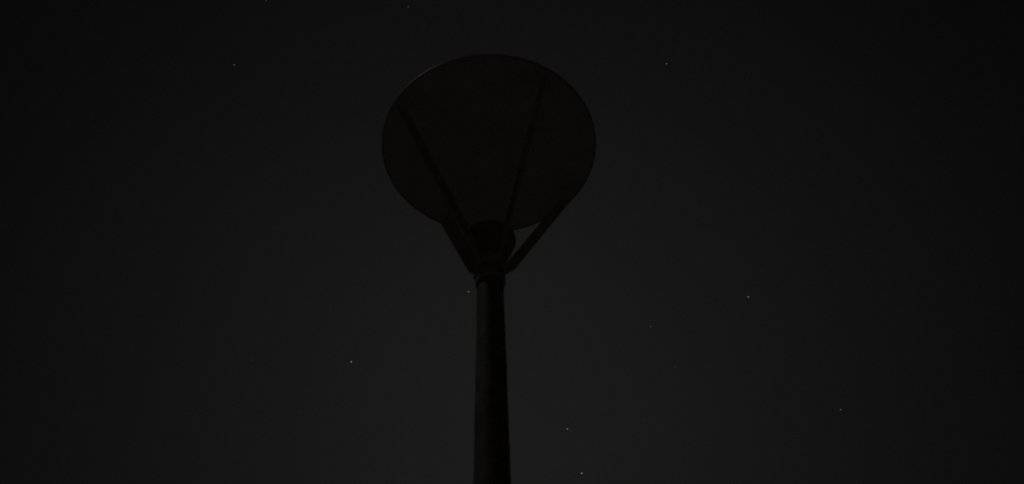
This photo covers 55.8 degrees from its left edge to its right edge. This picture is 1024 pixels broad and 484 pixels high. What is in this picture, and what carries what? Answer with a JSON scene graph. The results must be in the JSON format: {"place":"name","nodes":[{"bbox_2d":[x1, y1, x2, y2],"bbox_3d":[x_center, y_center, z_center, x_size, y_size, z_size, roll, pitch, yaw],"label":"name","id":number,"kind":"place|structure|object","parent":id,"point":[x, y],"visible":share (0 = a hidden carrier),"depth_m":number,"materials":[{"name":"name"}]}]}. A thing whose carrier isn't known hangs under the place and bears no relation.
{"place":"outdoors","nodes":[
{"label":"outdoors","id":0,"kind":"place"},
{"bbox_2d":[382,54,595,483],"bbox_3d":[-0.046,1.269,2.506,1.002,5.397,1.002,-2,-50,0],"label":"street lamp","id":1,"kind":"object","parent":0,"point":[486,154],"visible":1,"depth_m":4.40,"materials":[{"name":"metal"}]},
{"bbox_2d":[0,0,1023,483],"label":"sky","id":2,"kind":"structure","parent":0,"point":[199,250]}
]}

